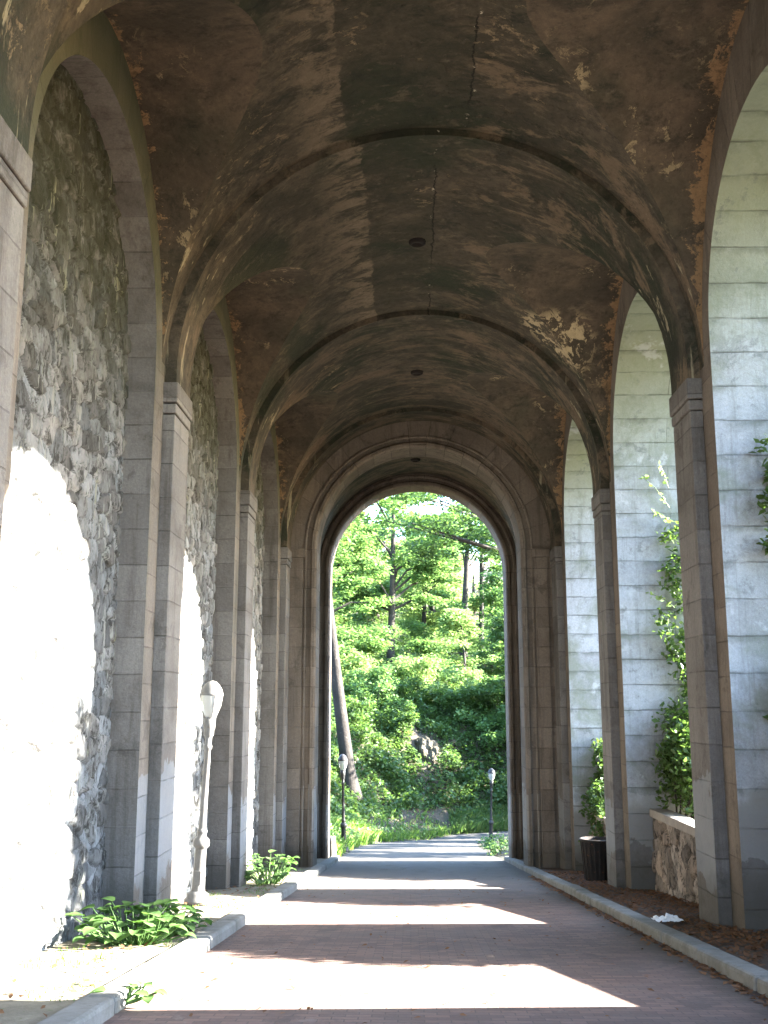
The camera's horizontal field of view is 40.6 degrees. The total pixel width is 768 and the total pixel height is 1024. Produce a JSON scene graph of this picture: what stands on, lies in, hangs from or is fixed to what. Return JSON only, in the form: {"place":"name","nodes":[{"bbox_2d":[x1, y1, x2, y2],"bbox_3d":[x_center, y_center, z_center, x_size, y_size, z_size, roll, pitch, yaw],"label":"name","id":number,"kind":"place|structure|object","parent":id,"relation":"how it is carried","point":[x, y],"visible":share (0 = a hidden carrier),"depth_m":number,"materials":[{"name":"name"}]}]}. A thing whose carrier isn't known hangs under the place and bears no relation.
{"place":"outdoors","nodes":[
{"label":"outdoors","id":0,"kind":"place"},
{"bbox_2d":[330,563,508,860],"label":"ground","id":1,"kind":"structure","parent":0,"point":[442,817],"depth_m":67.63,"materials":[{"name":"green plant"}]},
{"bbox_2d":[0,857,329,1023],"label":"planting strip","id":2,"kind":"object","parent":1,"relation":"on","point":[17,1009],"visible":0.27,"depth_m":9.97,"materials":[{"name":"soil"}]},
{"bbox_2d":[64,896,198,945],"bbox_3d":[-2.861,4.658,11.739,1.381,0.500,1.334,8,-13,-36],"label":"broadleaf weed","id":3,"kind":"object","parent":2,"relation":"on","point":[146,918],"visible":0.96,"depth_m":11.68,"materials":[{"name":"green plant"}]},
{"bbox_2d":[0,878,288,1016],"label":"dry leaves","id":4,"kind":"object","parent":2,"relation":"on","point":[55,965],"visible":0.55,"depth_m":10.19,"materials":[{"name":"brown plant"}]},
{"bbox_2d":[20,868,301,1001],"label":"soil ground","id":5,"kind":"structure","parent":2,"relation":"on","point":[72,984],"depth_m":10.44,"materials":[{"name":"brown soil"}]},
{"bbox_2d":[122,907,212,939],"bbox_3d":[-2.721,5.010,12.542,1.052,0.278,1.212,-4,-11,22],"label":"broadleaf weed","id":6,"kind":"object","parent":2,"relation":"on","point":[189,927],"visible":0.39,"depth_m":12.53,"materials":[{"name":"green plant"}]},
{"bbox_2d":[184,680,222,905],"bbox_3d":[-2.951,4.577,17.086,0.440,3.560,0.440,2,-11,2],"label":"lamp post","id":7,"kind":"object","parent":2,"relation":"on","point":[211,695],"visible":1,"depth_m":17.01,"materials":[{"name":"silver metal"}]},
{"bbox_2d":[194,871,200,884],"bbox_3d":[-3.008,5.908,16.732,0.100,0.218,0.027,2,-11,2],"label":"access door","id":8,"kind":"structure","parent":7,"relation":"in","point":[197,878],"depth_m":16.72,"materials":[{"name":"silver metal"}]},
{"bbox_2d":[244,850,299,884],"bbox_3d":[-2.434,7.443,21.691,1.320,0.671,1.893,-4,-11,21],"label":"leafy weed","id":9,"kind":"object","parent":2,"relation":"on","point":[277,876],"visible":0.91,"depth_m":21.50,"materials":[{"name":"green plant"}]},
{"bbox_2d":[37,856,339,1023],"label":"kerb","id":10,"kind":"structure","parent":1,"relation":"on","point":[94,1007],"depth_m":10.31,"materials":[{"name":"concrete"}]},
{"bbox_2d":[329,836,335,856],"bbox_3d":[-1.750,11.268,34.314,0.340,1.060,0.340,0,-11,1],"label":"guard stone","id":11,"kind":"object","parent":1,"relation":"on","point":[332,848],"visible":0.46,"depth_m":34.22,"materials":[{"name":"stone"}]},
{"bbox_2d":[338,754,348,851],"bbox_3d":[-1.623,11.543,41.230,0.440,3.750,0.440,-1,-11,1],"label":"lamp post","id":12,"kind":"object","parent":1,"relation":"on","point":[342,761],"visible":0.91,"depth_m":41.27,"materials":[{"name":"metal"}]},
{"bbox_2d":[332,555,357,625],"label":"background tree","id":13,"kind":"object","parent":1,"relation":"on","point":[339,616],"visible":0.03,"depth_m":103.16,"materials":[{"name":"green plant"}]},
{"bbox_2d":[331,693,376,726],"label":"shrub","id":14,"kind":"object","parent":1,"relation":"on","point":[361,705],"visible":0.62,"depth_m":66.43,"materials":[{"name":"green plant"}]},
{"bbox_2d":[339,648,374,688],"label":"shrub","id":15,"kind":"object","parent":1,"relation":"on","point":[357,661],"visible":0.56,"depth_m":75.47,"materials":[{"name":"green plant"}]},
{"bbox_2d":[332,509,382,605],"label":"background tree","id":16,"kind":"object","parent":1,"relation":"on","point":[340,577],"visible":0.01,"depth_m":120.92,"materials":[{"name":"green plant"}]},
{"bbox_2d":[332,511,398,684],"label":"woodland tree","id":17,"kind":"object","parent":1,"relation":"on","point":[373,641],"visible":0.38,"depth_m":79.86,"materials":[{"name":"green plant"}]},
{"bbox_2d":[341,630,390,676],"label":"understory tree","id":18,"kind":"object","parent":1,"relation":"on","point":[376,661],"visible":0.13,"depth_m":81.24,"materials":[{"name":"green plant"}]},
{"bbox_2d":[343,664,403,707],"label":"shrub","id":19,"kind":"object","parent":1,"relation":"on","point":[357,688],"visible":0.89,"depth_m":72.05,"materials":[{"name":"green plant"}]},
{"bbox_2d":[340,515,412,620],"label":"background tree","id":20,"kind":"object","parent":1,"relation":"on","point":[382,611],"visible":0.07,"depth_m":113.61,"materials":[{"name":"green plant"}]},
{"bbox_2d":[0,0,767,966],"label":"stone arcade","id":21,"kind":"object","parent":1,"relation":"on","point":[290,290],"visible":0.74,"depth_m":14.90,"materials":[{"name":"stone"}]},
{"bbox_2d":[578,733,605,841],"bbox_3d":[6.119,7.009,25.677,2.495,3.137,2.717,0,-11,1],"label":"ivy","id":22,"kind":"object","parent":21,"relation":"attached to","point":[595,792],"visible":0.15,"depth_m":25.72,"materials":[{"name":"green plant"}]},
{"bbox_2d":[650,520,693,818],"bbox_3d":[6.131,2.800,19.453,2.171,6.250,2.678,0,-11,1],"label":"ivy","id":23,"kind":"object","parent":21,"relation":"attached to","point":[676,753],"visible":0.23,"depth_m":19.80,"materials":[{"name":"green plant"}]},
{"bbox_2d":[639,460,674,607],"bbox_3d":[5.387,0.422,20.500,0.669,2.942,0.217,2,-11,-10],"label":"vine sprig","id":24,"kind":"object","parent":23,"relation":"attached to","point":[646,477],"visible":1,"depth_m":20.61,"materials":[{"name":"green plant"}]},
{"bbox_2d":[748,437,767,719],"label":"ivy","id":25,"kind":"object","parent":21,"relation":"attached to","point":[763,505],"visible":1,"depth_m":13.85,"materials":[{"name":"green plant"}]},
{"bbox_2d":[331,492,436,800],"bbox_3d":[-2.491,3.893,62.344,13.032,26.128,10.722,0,-11,1],"label":"leaning tree","id":26,"kind":"object","parent":1,"relation":"on","point":[343,736],"visible":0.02,"depth_m":60.20,"materials":[{"name":"brown plant"}]},
{"bbox_2d":[363,662,417,695],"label":"shrub","id":27,"kind":"object","parent":1,"relation":"on","point":[371,677],"visible":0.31,"depth_m":76.76,"materials":[{"name":"green plant"}]},
{"bbox_2d":[372,498,412,577],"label":"background tree","id":28,"kind":"object","parent":1,"relation":"on","point":[379,510],"visible":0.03,"depth_m":136.88,"materials":[{"name":"green plant"}]},
{"bbox_2d":[372,675,425,703],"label":"shrub","id":29,"kind":"object","parent":1,"relation":"on","point":[415,682],"visible":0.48,"depth_m":74.60,"materials":[{"name":"green plant"}]},
{"bbox_2d":[334,492,467,667],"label":"woodland tree","id":30,"kind":"object","parent":1,"relation":"on","point":[425,572],"visible":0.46,"depth_m":86.35,"materials":[{"name":"green plant"}]},
{"bbox_2d":[382,700,419,737],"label":"shrub","id":31,"kind":"object","parent":1,"relation":"on","point":[409,713],"visible":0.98,"depth_m":69.09,"materials":[{"name":"green plant"}]},
{"bbox_2d":[330,804,476,855],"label":"tall grass","id":32,"kind":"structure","parent":1,"relation":"on","point":[371,835],"depth_m":54.56,"materials":[{"name":"green plant"}]},
{"bbox_2d":[386,653,442,692],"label":"shrub","id":33,"kind":"object","parent":1,"relation":"on","point":[404,663],"visible":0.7,"depth_m":78.08,"materials":[{"name":"green plant"}]},
{"bbox_2d":[330,610,507,832],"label":"hillside ivy","id":34,"kind":"object","parent":1,"relation":"on","point":[411,797],"visible":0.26,"depth_m":67.94,"materials":[{"name":"green plant"}]},
{"bbox_2d":[388,636,457,688],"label":"understory tree","id":35,"kind":"object","parent":1,"relation":"on","point":[424,646],"visible":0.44,"depth_m":80.96,"materials":[{"name":"green plant"}]},
{"bbox_2d":[415,736,438,765],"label":"rock","id":36,"kind":"object","parent":1,"relation":"on","point":[427,747],"visible":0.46,"depth_m":68.83,"materials":[{"name":"grey stone"}]},
{"bbox_2d":[384,525,472,638],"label":"woodland tree","id":37,"kind":"object","parent":1,"relation":"on","point":[412,608],"visible":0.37,"depth_m":97.82,"materials":[{"name":"green plant"}]},
{"bbox_2d":[363,492,500,562],"bbox_3d":[7.108,5.547,46.798,14.665,20.949,11.613,-5,-12,25],"label":"overhanging tree","id":38,"kind":"object","parent":1,"relation":"on","point":[442,520],"visible":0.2,"depth_m":46.01,"materials":[{"name":"green plant"}]},
{"bbox_2d":[395,522,470,610],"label":"background tree","id":39,"kind":"object","parent":1,"relation":"on","point":[404,533],"visible":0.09,"depth_m":121.85,"materials":[{"name":"green plant"}]},
{"bbox_2d":[417,682,477,718],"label":"shrub","id":40,"kind":"object","parent":1,"relation":"on","point":[447,697],"visible":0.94,"depth_m":73.46,"materials":[{"name":"green plant"}]},
{"bbox_2d":[443,738,460,751],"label":"shrub","id":41,"kind":"object","parent":1,"relation":"on","point":[453,740],"visible":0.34,"depth_m":70.85,"materials":[{"name":"green plant"}]},
{"bbox_2d":[435,516,471,588],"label":"background tree","id":42,"kind":"object","parent":1,"relation":"on","point":[459,554],"visible":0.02,"depth_m":137.13,"materials":[{"name":"green plant"}]},
{"bbox_2d":[425,665,483,703],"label":"shrub","id":43,"kind":"object","parent":1,"relation":"on","point":[471,678],"visible":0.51,"depth_m":76.03,"materials":[{"name":"green plant"}]},
{"bbox_2d":[430,607,499,691],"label":"understory tree","id":44,"kind":"object","parent":1,"relation":"on","point":[451,619],"visible":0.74,"depth_m":83.18,"materials":[{"name":"green plant"}]},
{"bbox_2d":[427,554,502,613],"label":"background tree","id":45,"kind":"object","parent":1,"relation":"on","point":[458,563],"visible":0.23,"depth_m":118.75,"materials":[{"name":"green plant"}]},
{"bbox_2d":[437,500,493,656],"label":"woodland tree","id":46,"kind":"object","parent":1,"relation":"on","point":[467,564],"visible":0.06,"depth_m":93.22,"materials":[{"name":"green plant"}]},
{"bbox_2d":[446,800,507,833],"bbox_3d":[7.278,19.311,65.968,8.716,1.807,3.602,6,-12,-27],"label":"bush","id":47,"kind":"object","parent":1,"relation":"on","point":[483,827],"visible":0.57,"depth_m":64.95,"materials":[{"name":"green plant"}]},
{"bbox_2d":[452,707,505,751],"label":"shrub","id":48,"kind":"object","parent":1,"relation":"on","point":[496,735],"visible":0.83,"depth_m":71.96,"materials":[{"name":"green plant"}]},
{"bbox_2d":[464,513,502,650],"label":"woodland tree","id":49,"kind":"object","parent":1,"relation":"on","point":[496,565],"visible":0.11,"depth_m":97.27,"materials":[{"name":"green plant"}]},
{"bbox_2d":[461,666,505,705],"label":"shrub","id":50,"kind":"object","parent":1,"relation":"on","point":[485,683],"visible":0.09,"depth_m":77.64,"materials":[{"name":"green plant"}]},
{"bbox_2d":[462,609,505,732],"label":"woodland tree","id":51,"kind":"object","parent":1,"relation":"on","point":[497,636],"visible":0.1,"depth_m":74.53,"materials":[{"name":"green plant"}]},
{"bbox_2d":[479,791,489,804],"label":"shrub","id":52,"kind":"object","parent":1,"relation":"on","point":[482,794],"visible":0.12,"depth_m":68.56,"materials":[{"name":"green plant"}]},
{"bbox_2d":[466,569,504,677],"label":"understory tree","id":53,"kind":"object","parent":1,"relation":"on","point":[490,593],"visible":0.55,"depth_m":87.16,"materials":[{"name":"green plant"}]},
{"bbox_2d":[475,552,502,628],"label":"background tree","id":54,"kind":"object","parent":1,"relation":"on","point":[489,626],"visible":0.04,"depth_m":107.28,"materials":[{"name":"green plant"}]},
{"bbox_2d":[488,768,494,840],"bbox_3d":[5.684,15.529,54.958,0.440,3.800,0.440,1,-11,2],"label":"lamp post","id":55,"kind":"object","parent":1,"relation":"on","point":[491,773],"visible":0.88,"depth_m":54.98,"materials":[{"name":"metal"}]},
{"bbox_2d":[476,832,508,855],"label":"bush","id":56,"kind":"object","parent":1,"relation":"on","point":[490,844],"visible":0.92,"depth_m":38.26,"materials":[{"name":"green plant"}]},
{"bbox_2d":[492,772,507,805],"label":"shrub","id":57,"kind":"object","parent":1,"relation":"on","point":[503,796],"visible":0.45,"depth_m":67.71,"materials":[{"name":"green plant"}]},
{"bbox_2d":[504,856,767,997],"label":"kerb","id":58,"kind":"structure","parent":1,"relation":"on","point":[746,974],"depth_m":12.35,"materials":[{"name":"concrete"}]},
{"bbox_2d":[519,859,767,970],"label":"planting strip","id":59,"kind":"object","parent":1,"relation":"on","point":[741,948],"visible":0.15,"depth_m":14.01,"materials":[{"name":"soil"}]},
{"bbox_2d":[579,836,607,881],"bbox_3d":[4.622,7.534,22.491,0.744,0.880,0.744,0,-11,1],"label":"litter bin","id":60,"kind":"object","parent":59,"relation":"on","point":[594,854],"visible":0.68,"depth_m":22.24,"materials":[{"name":"metal"}]},
{"bbox_2d":[339,831,507,860],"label":"path","id":61,"kind":"structure","parent":0,"point":[462,847],"depth_m":42.20,"materials":[{"name":"concrete"}]},
{"bbox_2d":[364,493,489,564],"label":"sky","id":62,"kind":"structure","parent":0,"point":[371,508],"materials":[{"name":"white"}]},
{"bbox_2d":[102,861,767,1023],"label":"road","id":63,"kind":"structure","parent":0,"point":[546,985],"depth_m":10.75,"materials":[{"name":"brick"}]},
{"bbox_2d":[89,980,166,1004],"bbox_3d":[-2.079,3.906,8.395,0.534,0.188,0.455,10,-14,-42],"label":"kerb weed","id":64,"kind":"object","parent":63,"relation":"on","point":[147,997],"visible":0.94,"depth_m":8.39,"materials":[{"name":"green plant"}]},
{"bbox_2d":[182,878,765,1023],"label":"scattered leaves","id":65,"kind":"object","parent":63,"relation":"on","point":[462,1014],"visible":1,"depth_m":10.96,"materials":[{"name":"brown plant"}]},
{"bbox_2d":[528,870,767,1006],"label":"leaf litter","id":66,"kind":"object","parent":63,"relation":"on","point":[733,930],"visible":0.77,"depth_m":14.07,"materials":[{"name":"brown plant"}]},
{"bbox_2d":[651,913,683,921],"bbox_3d":[3.834,5.487,14.041,0.421,0.101,0.274,2,-11,-10],"label":"plastic bag","id":67,"kind":"object","parent":66,"relation":"on","point":[668,917],"visible":0.98,"depth_m":13.99,"materials":[{"name":"white plastic"}]}
]}

